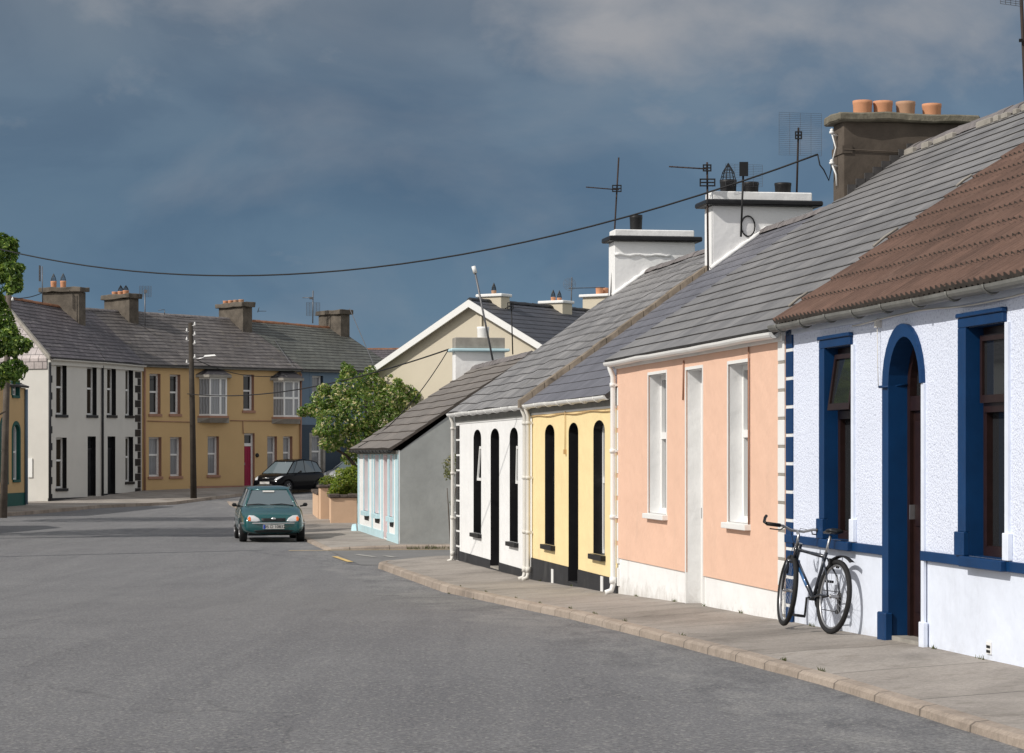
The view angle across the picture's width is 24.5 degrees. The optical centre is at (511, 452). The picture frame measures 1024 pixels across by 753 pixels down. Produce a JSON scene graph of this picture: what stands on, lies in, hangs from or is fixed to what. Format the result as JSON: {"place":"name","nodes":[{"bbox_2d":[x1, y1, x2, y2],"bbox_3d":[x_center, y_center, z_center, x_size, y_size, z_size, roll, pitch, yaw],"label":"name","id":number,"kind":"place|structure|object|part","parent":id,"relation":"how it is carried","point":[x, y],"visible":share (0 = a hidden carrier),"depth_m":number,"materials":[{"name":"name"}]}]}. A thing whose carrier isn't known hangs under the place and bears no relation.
{"place":"outdoors","nodes":[
{"label":"outdoors","id":0,"kind":"place"},
{"bbox_2d":[7,486,248,511],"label":"pavement","id":1,"kind":"structure","parent":0,"point":[153,496],"depth_m":101.04,"materials":[{"name":"concrete"}]},
{"bbox_2d":[231,500,449,546],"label":"pavement","id":2,"kind":"structure","parent":0,"point":[326,532],"depth_m":61.40,"materials":[{"name":"concrete"}]},
{"bbox_2d":[311,489,318,517],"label":"garden wall","id":3,"kind":"structure","parent":2,"relation":"on","point":[315,492],"depth_m":76.97,"materials":[{"name":"paint"}]},
{"bbox_2d":[328,494,357,522],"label":"garden wall","id":4,"kind":"structure","parent":2,"relation":"on","point":[343,508],"depth_m":70.06,"materials":[{"name":"paint"}]},
{"bbox_2d":[327,465,357,503],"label":"bush","id":5,"kind":"object","parent":4,"relation":"in","point":[346,483],"visible":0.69,"depth_m":71.27,"materials":[{"name":"green plant"}]},
{"bbox_2d":[351,524,356,530],"bbox_3d":[-4.227,2.007,63.305,0.155,0.207,0.261,0,0,-9],"label":"corner stone","id":6,"kind":"object","parent":2,"relation":"on","point":[353,527],"visible":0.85,"depth_m":63.31,"materials":[{"name":"white stone"}]},
{"bbox_2d":[329,549,449,564],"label":"lane","id":7,"kind":"structure","parent":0,"point":[382,555],"depth_m":51.13,"materials":[{"name":"grey asphalt"}]},
{"bbox_2d":[0,476,1023,752],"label":"road","id":8,"kind":"structure","parent":0,"point":[190,628],"depth_m":18.34,"materials":[{"name":"grey asphalt"}]},
{"bbox_2d":[232,485,307,541],"bbox_3d":[-6.152,1.514,59.769,1.894,1.372,3.866,0,0,-9],"label":"parked car","id":9,"kind":"object","parent":8,"relation":"on","point":[268,510],"visible":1,"depth_m":58.45,"materials":[{"name":"teal paint"}]},
{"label":"windows","id":10,"kind":"part","parent":9,"relation":"part of","materials":[{"name":"grey glass"}]},
{"bbox_2d":[253,459,323,490],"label":"parked car","id":11,"kind":"object","parent":8,"relation":"on","point":[298,474],"visible":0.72,"depth_m":106.98,"materials":[{"name":"black paint"}]},
{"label":"windows","id":12,"kind":"part","parent":11,"relation":"part of","materials":[{"name":"grey glass"}]},
{"bbox_2d":[227,501,449,549],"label":"kerb","id":13,"kind":"structure","parent":8,"relation":"on","point":[325,547],"depth_m":53.55,"materials":[{"name":"grey concrete"}]},
{"bbox_2d":[324,457,357,483],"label":"parked car","id":14,"kind":"object","parent":8,"relation":"on","point":[340,465],"visible":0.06,"depth_m":112.39,"materials":[{"name":"silver metal"}]},
{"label":"windows","id":15,"kind":"part","parent":14,"relation":"part of","materials":[{"name":"grey glass"}]},
{"bbox_2d":[289,549,437,561],"bbox_3d":[-0.321,2.196,51.133,8.601,0.031,5.082,0,0,-10],"label":"road marking","id":16,"kind":"object","parent":8,"relation":"on","point":[352,561],"visible":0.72,"depth_m":52.84,"materials":[{"name":"yellow paint"}]},
{"bbox_2d":[378,560,1023,748],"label":"kerb","id":17,"kind":"structure","parent":8,"relation":"on","point":[1002,733],"depth_m":18.61,"materials":[{"name":"beige concrete"}]},
{"bbox_2d":[0,0,1023,347],"label":"sky","id":18,"kind":"structure","parent":0,"point":[203,137],"materials":[{"name":"blue"}]},
{"bbox_2d":[387,556,1023,729],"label":"pavement","id":19,"kind":"structure","parent":0,"point":[990,690],"depth_m":19.67,"materials":[{"name":"concrete"}]},
{"bbox_2d":[450,512,455,559],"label":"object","id":20,"kind":"structure","parent":19,"relation":"on","point":[455,537],"depth_m":45.08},
{"bbox_2d":[406,545,983,671],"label":"weeds","id":21,"kind":"object","parent":19,"relation":"on","point":[674,600],"visible":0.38,"depth_m":27.06,"materials":[{"name":"green plant"}]},
{"bbox_2d":[763,515,854,633],"bbox_3d":[2.682,1.093,21.213,0.646,0.996,1.664,8,-2,-17],"label":"bicycle","id":22,"kind":"object","parent":19,"relation":"on","point":[816,596],"visible":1,"depth_m":21.06,"materials":[{"name":"metal"}]},
{"bbox_3d":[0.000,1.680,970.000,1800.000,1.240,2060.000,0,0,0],"label":"ground","id":23,"kind":"structure","parent":0,"visible":0},
{"bbox_2d":[0,259,13,517],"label":"telegraph pole","id":24,"kind":"object","parent":23,"relation":"on","point":[4,456],"visible":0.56,"depth_m":79.91,"materials":[{"name":"wood"}]},
{"bbox_2d":[0,381,28,506],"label":"terraced house","id":25,"kind":"structure","parent":23,"relation":"on","point":[18,457],"depth_m":92.08,"materials":[{"name":"yellow paint"}]},
{"bbox_2d":[10,386,19,397],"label":"window","id":26,"kind":"structure","parent":25,"relation":"in","point":[15,389],"depth_m":92.00,"materials":[{"name":"white paint"}]},
{"bbox_2d":[12,425,20,481],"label":"window","id":27,"kind":"structure","parent":25,"relation":"in","point":[16,429],"depth_m":92.10,"materials":[{"name":"grey glass"}]},
{"bbox_2d":[0,232,33,414],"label":"tree","id":28,"kind":"object","parent":23,"relation":"on","point":[12,341],"visible":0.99,"depth_m":59.44,"materials":[{"name":"green plant"}]},
{"bbox_2d":[0,273,106,500],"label":"terraced house","id":29,"kind":"structure","parent":23,"relation":"on","point":[63,380],"depth_m":100.87,"materials":[{"name":"white paint"}]},
{"bbox_2d":[39,265,42,302],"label":"tv aerial","id":30,"kind":"object","parent":29,"relation":"attached to","point":[40,279],"visible":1,"depth_m":104.49,"materials":[{"name":"grey metal"}]},
{"bbox_2d":[55,365,68,417],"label":"window","id":31,"kind":"structure","parent":29,"relation":"in","point":[61,371],"depth_m":100.29,"materials":[{"name":"white paint"}]},
{"bbox_2d":[55,438,68,490],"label":"window","id":32,"kind":"structure","parent":29,"relation":"in","point":[61,443],"depth_m":100.29,"materials":[{"name":"glass"}]},
{"bbox_2d":[88,436,95,496],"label":"door","id":33,"kind":"structure","parent":29,"relation":"in","point":[91,439],"depth_m":102.45,"materials":[{"name":"black paint"}]},
{"bbox_2d":[86,367,98,417],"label":"window","id":34,"kind":"structure","parent":29,"relation":"in","point":[91,371],"depth_m":102.52,"materials":[{"name":"white paint"}]},
{"bbox_2d":[40,308,146,494],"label":"terraced house","id":35,"kind":"structure","parent":23,"relation":"on","point":[125,365],"depth_m":105.19,"materials":[{"name":"white paint"}]},
{"bbox_2d":[108,436,114,493],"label":"door","id":36,"kind":"structure","parent":35,"relation":"in","point":[111,439],"depth_m":104.24,"materials":[{"name":"black paint"}]},
{"bbox_2d":[107,368,117,417],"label":"window","id":37,"kind":"structure","parent":35,"relation":"in","point":[111,373],"depth_m":104.32,"materials":[{"name":"glass"}]},
{"bbox_2d":[125,370,134,417],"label":"window","id":38,"kind":"structure","parent":35,"relation":"in","point":[128,373],"depth_m":106.09,"materials":[{"name":"glass"}]},
{"bbox_2d":[125,437,134,483],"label":"window","id":39,"kind":"structure","parent":35,"relation":"in","point":[128,440],"depth_m":106.09,"materials":[{"name":"white paint"}]},
{"bbox_2d":[91,285,189,490],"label":"terraced house","id":40,"kind":"structure","parent":23,"relation":"on","point":[165,429],"depth_m":108.43,"materials":[{"name":"yellow paint"}]},
{"bbox_2d":[139,286,150,326],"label":"tv aerial","id":41,"kind":"object","parent":40,"relation":"attached to","point":[145,291],"visible":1,"depth_m":110.19,"materials":[{"name":"grey metal"}]},
{"bbox_2d":[148,374,161,416],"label":"window","id":42,"kind":"structure","parent":40,"relation":"in","point":[155,379],"depth_m":107.78,"materials":[{"name":"white paint"}]},
{"bbox_2d":[148,437,162,478],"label":"window","id":43,"kind":"structure","parent":40,"relation":"in","point":[154,442],"depth_m":107.84,"materials":[{"name":"grey glass"}]},
{"bbox_2d":[169,374,181,416],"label":"window","id":44,"kind":"structure","parent":40,"relation":"in","point":[174,379],"depth_m":108.63,"materials":[{"name":"white paint"}]},
{"bbox_2d":[169,437,182,478],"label":"window","id":45,"kind":"structure","parent":40,"relation":"in","point":[175,442],"depth_m":108.66,"materials":[{"name":"white glass"}]},
{"bbox_2d":[7,489,310,515],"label":"kerb","id":46,"kind":"structure","parent":23,"relation":"on","point":[113,505],"depth_m":95.09,"materials":[{"name":"grey concrete"}]},
{"bbox_2d":[186,322,215,497],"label":"telegraph pole","id":47,"kind":"object","parent":23,"relation":"on","point":[193,477],"visible":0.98,"depth_m":101.41,"materials":[{"name":"brown wood"}]},
{"bbox_2d":[194,358,302,376],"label":"overhead cable","id":48,"kind":"object","parent":47,"relation":"attached to","point":[248,375],"visible":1,"depth_m":106.72,"materials":[{"name":"black rubber"}]},
{"bbox_2d":[139,299,303,487],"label":"terraced house","id":49,"kind":"structure","parent":23,"relation":"on","point":[243,441],"depth_m":111.44,"materials":[{"name":"paint"}]},
{"bbox_2d":[195,369,231,422],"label":"bay window","id":50,"kind":"structure","parent":49,"relation":"in","point":[212,409],"depth_m":109.35,"materials":[{"name":"white glass"}]},
{"bbox_2d":[207,436,220,477],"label":"window","id":51,"kind":"structure","parent":49,"relation":"in","point":[213,441],"depth_m":110.07,"materials":[{"name":"white glass"}]},
{"bbox_2d":[243,433,254,486],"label":"door","id":52,"kind":"structure","parent":49,"relation":"in","point":[249,438],"depth_m":111.37,"materials":[{"name":"paint"}]},
{"bbox_2d":[242,374,255,412],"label":"window","id":53,"kind":"structure","parent":49,"relation":"in","point":[248,381],"depth_m":111.37,"materials":[{"name":"glass"}]},
{"bbox_2d":[267,436,276,467],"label":"window","id":54,"kind":"structure","parent":49,"relation":"in","point":[271,440],"depth_m":112.24,"materials":[{"name":"grey glass"}]},
{"bbox_2d":[270,371,303,423],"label":"bay window","id":55,"kind":"structure","parent":49,"relation":"in","point":[285,404],"depth_m":112.05,"materials":[{"name":"white paint"}]},
{"bbox_2d":[283,436,291,458],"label":"window","id":56,"kind":"structure","parent":49,"relation":"in","point":[287,440],"depth_m":112.85,"materials":[{"name":"white paint"}]},
{"bbox_2d":[252,309,382,473],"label":"terraced house","id":57,"kind":"structure","parent":23,"relation":"on","point":[324,349],"depth_m":115.60,"materials":[{"name":"grey tile"}]},
{"bbox_2d":[302,291,319,322],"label":"tv aerial","id":58,"kind":"object","parent":57,"relation":"attached to","point":[312,312],"visible":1,"depth_m":119.80,"materials":[{"name":"grey metal"}]},
{"bbox_2d":[312,376,322,412],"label":"window","id":59,"kind":"structure","parent":57,"relation":"in","point":[316,380],"depth_m":113.93,"materials":[{"name":"grey glass"}]},
{"bbox_2d":[312,436,324,472],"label":"window","id":60,"kind":"structure","parent":57,"relation":"in","point":[317,454],"depth_m":113.95,"materials":[{"name":"grey glass"}]},
{"bbox_2d":[350,310,373,363],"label":"overhead cable","id":61,"kind":"object","parent":57,"relation":"attached to","point":[362,338],"visible":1,"depth_m":115.75,"materials":[{"name":"grey metal"}]},
{"bbox_2d":[364,378,376,410],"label":"window","id":62,"kind":"structure","parent":57,"relation":"in","point":[364,378],"depth_m":115.95,"materials":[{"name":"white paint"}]},
{"bbox_2d":[317,484,330,518],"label":"gate pier","id":63,"kind":"structure","parent":23,"relation":"on","point":[323,505],"depth_m":74.03,"materials":[{"name":"paint"}]},
{"bbox_2d":[319,474,337,484],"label":"clipped plant","id":64,"kind":"object","parent":63,"relation":"on","point":[329,479],"visible":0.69,"depth_m":74.25,"materials":[{"name":"green plant"}]},
{"bbox_2d":[296,361,420,469],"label":"tree","id":65,"kind":"object","parent":23,"relation":"on","point":[345,399],"visible":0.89,"depth_m":75.50,"materials":[{"name":"green plant"}]},
{"bbox_2d":[367,348,398,358],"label":"house","id":66,"kind":"structure","parent":23,"relation":"on","point":[382,353],"depth_m":137.05,"materials":[{"name":"grey tile"}]},
{"bbox_2d":[349,327,532,543],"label":"cottage","id":67,"kind":"structure","parent":23,"relation":"on","point":[404,484],"depth_m":56.02,"materials":[{"name":"grey paint"}]},
{"bbox_2d":[187,349,447,395],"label":"overhead cable","id":68,"kind":"object","parent":67,"relation":"attached to","point":[331,382],"visible":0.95,"depth_m":75.31,"materials":[{"name":"black rubber"}]},
{"bbox_2d":[361,455,368,515],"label":"window","id":69,"kind":"structure","parent":67,"relation":"in","point":[365,513],"depth_m":61.80,"materials":[{"name":"pink paint"}]},
{"bbox_2d":[371,455,379,518],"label":"window","id":70,"kind":"structure","parent":67,"relation":"in","point":[373,515],"depth_m":59.26,"materials":[{"name":"pink paint"}]},
{"bbox_2d":[384,455,386,536],"bbox_3d":[-2.949,1.050,56.987,0.213,1.996,0.745,0,0,-9],"label":"door","id":71,"kind":"structure","parent":67,"relation":"in","point":[385,456],"depth_m":57.34,"materials":[{"name":"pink paint"}]},
{"bbox_2d":[385,455,393,521],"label":"window","id":72,"kind":"structure","parent":67,"relation":"in","point":[389,519],"depth_m":56.03,"materials":[{"name":"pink paint"}]},
{"bbox_2d":[358,350,447,447],"bbox_3d":[-2.850,-1.473,62.625,0.025,2.672,3.366,0,0,43],"label":"overhead cable","id":73,"kind":"object","parent":67,"relation":"attached to","point":[414,398],"visible":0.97,"depth_m":62.94,"materials":[{"name":"black rubber"}]},
{"bbox_2d":[472,266,493,359],"bbox_3d":[-0.768,-3.653,62.900,0.625,2.661,0.110,0,0,0],"label":"tv aerial","id":74,"kind":"object","parent":67,"relation":"attached to","point":[474,270],"visible":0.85,"depth_m":62.88,"materials":[{"name":"grey metal"}]},
{"bbox_2d":[505,302,513,353],"bbox_3d":[-0.091,-3.065,58.148,0.236,1.282,0.204,0,0,20],"label":"tv aerial","id":75,"kind":"object","parent":67,"relation":"attached to","point":[511,305],"visible":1,"depth_m":58.19,"materials":[{"name":"metal"}]},
{"bbox_2d":[441,454,455,537],"bbox_3d":[-1.283,1.158,50.001,0.372,2.307,0.382,0,0,-37],"label":"shrub","id":76,"kind":"object","parent":23,"relation":"on","point":[446,469],"visible":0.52,"depth_m":49.97,"materials":[{"name":"green plant"}]},
{"bbox_2d":[367,283,608,426],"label":"gabled house","id":77,"kind":"structure","parent":23,"relation":"on","point":[538,325],"depth_m":75.79,"materials":[{"name":"beige paint"}]},
{"bbox_2d":[563,277,604,300],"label":"tv aerial","id":78,"kind":"object","parent":77,"relation":"attached to","point":[571,288],"visible":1,"depth_m":79.28,"materials":[{"name":"grey metal"}]},
{"bbox_2d":[446,215,704,579],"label":"terraced house","id":79,"kind":"structure","parent":23,"relation":"on","point":[647,268],"depth_m":41.78,"materials":[{"name":"white paint"}]},
{"bbox_2d":[469,430,481,537],"bbox_3d":[-0.561,0.549,42.407,0.260,1.933,1.025,0,0,-9],"label":"window","id":80,"kind":"structure","parent":79,"relation":"in","point":[477,435],"depth_m":42.84,"materials":[{"name":"black paint"}]},
{"bbox_2d":[490,428,498,569],"bbox_3d":[-0.155,0.831,40.445,0.290,2.498,0.921,0,0,-9],"label":"door","id":81,"kind":"structure","parent":79,"relation":"in","point":[494,434],"depth_m":40.89,"materials":[{"name":"black paint"}]},
{"bbox_2d":[505,428,518,547],"bbox_3d":[0.085,0.556,38.494,0.260,1.938,0.920,0,0,-9],"label":"window","id":82,"kind":"structure","parent":79,"relation":"in","point":[513,434],"depth_m":38.88,"materials":[{"name":"black glass"}]},
{"bbox_2d":[586,157,621,295],"bbox_3d":[1.751,-4.339,45.256,0.661,2.649,0.292,0,0,18],"label":"tv aerial","id":83,"kind":"object","parent":79,"relation":"attached to","point":[616,188],"visible":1,"depth_m":45.29,"materials":[{"name":"metal"}]},
{"bbox_2d":[518,163,830,592],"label":"terraced house","id":84,"kind":"structure","parent":23,"relation":"on","point":[568,405],"depth_m":35.33,"materials":[{"name":"yellow paint"}]},
{"bbox_2d":[540,425,554,550],"bbox_3d":[0.619,0.511,35.296,0.260,1.868,0.903,0,0,-9],"label":"window","id":85,"kind":"structure","parent":84,"relation":"in","point":[549,432],"depth_m":35.67,"materials":[{"name":"black paint"}]},
{"bbox_2d":[568,423,577,584],"bbox_3d":[0.996,0.766,33.470,0.280,2.388,0.712,0,0,-9],"label":"door","id":86,"kind":"structure","parent":84,"relation":"in","point":[573,429],"depth_m":33.81,"materials":[{"name":"black paint"}]},
{"bbox_2d":[588,420,605,560],"bbox_3d":[1.223,0.499,31.676,0.260,1.873,0.872,0,0,-9],"label":"window","id":87,"kind":"structure","parent":84,"relation":"in","point":[599,429],"depth_m":32.04,"materials":[{"name":"black paint"}]},
{"bbox_2d":[669,162,714,270],"bbox_3d":[2.799,-3.692,36.853,0.658,1.693,0.399,0,0,28],"label":"tv aerial","id":88,"kind":"object","parent":84,"relation":"attached to","point":[706,168],"visible":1,"depth_m":36.88,"materials":[{"name":"metal"}]},
{"bbox_2d":[725,162,762,236],"bbox_3d":[3.681,-3.931,36.774,0.617,1.169,0.420,0,0,-14],"label":"tv aerial","id":89,"kind":"object","parent":84,"relation":"attached to","point":[743,169],"visible":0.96,"depth_m":36.59,"materials":[{"name":"metal"}]},
{"bbox_2d":[779,112,821,192],"bbox_3d":[4.558,-4.729,37.389,0.711,1.297,0.070,0,0,-9],"label":"tv aerial","id":90,"kind":"object","parent":84,"relation":"attached to","point":[798,138],"visible":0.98,"depth_m":37.38,"materials":[{"name":"metal"}]},
{"bbox_2d":[603,99,1023,618],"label":"terraced house","id":91,"kind":"structure","parent":23,"relation":"on","point":[697,438],"depth_m":26.76,"materials":[{"name":"pink paint"}]},
{"bbox_2d":[642,373,667,519],"bbox_3d":[1.808,-0.074,28.178,0.285,1.728,1.068,0,0,-9],"label":"window","id":92,"kind":"structure","parent":91,"relation":"in","point":[657,382],"depth_m":28.64,"materials":[{"name":"white paint"}]},
{"bbox_2d":[688,368,701,602],"bbox_3d":[2.186,0.454,26.389,0.290,2.773,0.754,0,0,-9],"label":"door","id":93,"kind":"structure","parent":91,"relation":"in","point":[694,376],"depth_m":26.75,"materials":[{"name":"white plastic"}]},
{"bbox_2d":[721,362,750,530],"bbox_3d":[2.422,-0.069,24.491,0.285,1.718,0.949,0,0,-9],"label":"window","id":94,"kind":"structure","parent":91,"relation":"in","point":[738,372],"depth_m":24.89,"materials":[{"name":"white paint"}]},
{"bbox_2d":[817,154,831,180],"bbox_3d":[4.092,-3.734,30.930,0.216,0.343,0.042,0,0,-24],"label":"cable loop","id":95,"kind":"object","parent":91,"relation":"hanging from","point":[823,168],"visible":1,"depth_m":30.92,"materials":[{"name":"black rubber"}]},
{"bbox_2d":[1000,0,1023,89],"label":"tv aerial","id":96,"kind":"object","parent":91,"relation":"attached to","point":[1021,40],"visible":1,"depth_m":24.19,"materials":[{"name":"metal"}]},
{"bbox_2d":[767,142,1023,666],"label":"terraced house","id":97,"kind":"structure","parent":23,"relation":"on","point":[905,408],"depth_m":19.61,"materials":[{"name":"white paint"}]},
{"bbox_2d":[818,345,851,550],"bbox_3d":[2.971,-0.044,21.097,0.235,1.808,0.863,0,0,-9],"label":"window","id":98,"kind":"structure","parent":97,"relation":"in","point":[838,358],"depth_m":21.40,"materials":[{"name":"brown wood"}]},
{"bbox_2d":[892,337,920,644],"bbox_3d":[3.351,0.351,19.317,0.270,2.598,0.763,0,0,-9],"label":"door","id":99,"kind":"structure","parent":97,"relation":"in","point":[906,400],"depth_m":19.66,"materials":[{"name":"brown wood"}]},
{"bbox_2d":[958,323,1006,571],"bbox_3d":[3.575,-0.044,17.510,0.245,1.808,0.868,0,0,-9],"label":"window","id":100,"kind":"structure","parent":97,"relation":"in","point":[986,342],"depth_m":17.82,"materials":[{"name":"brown wood"}]},
{"bbox_3d":[-15.000,-1.824,48.000,0.277,8.700,0.277,0,0,0],"label":"telegraph pole","id":101,"kind":"object","parent":23,"relation":"on","visible":0},
{"bbox_2d":[0,154,816,275],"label":"overhead cable","id":102,"kind":"object","parent":101,"relation":"attached to","point":[445,256],"visible":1,"depth_m":35.22,"materials":[{"name":"black rubber"}]}
]}

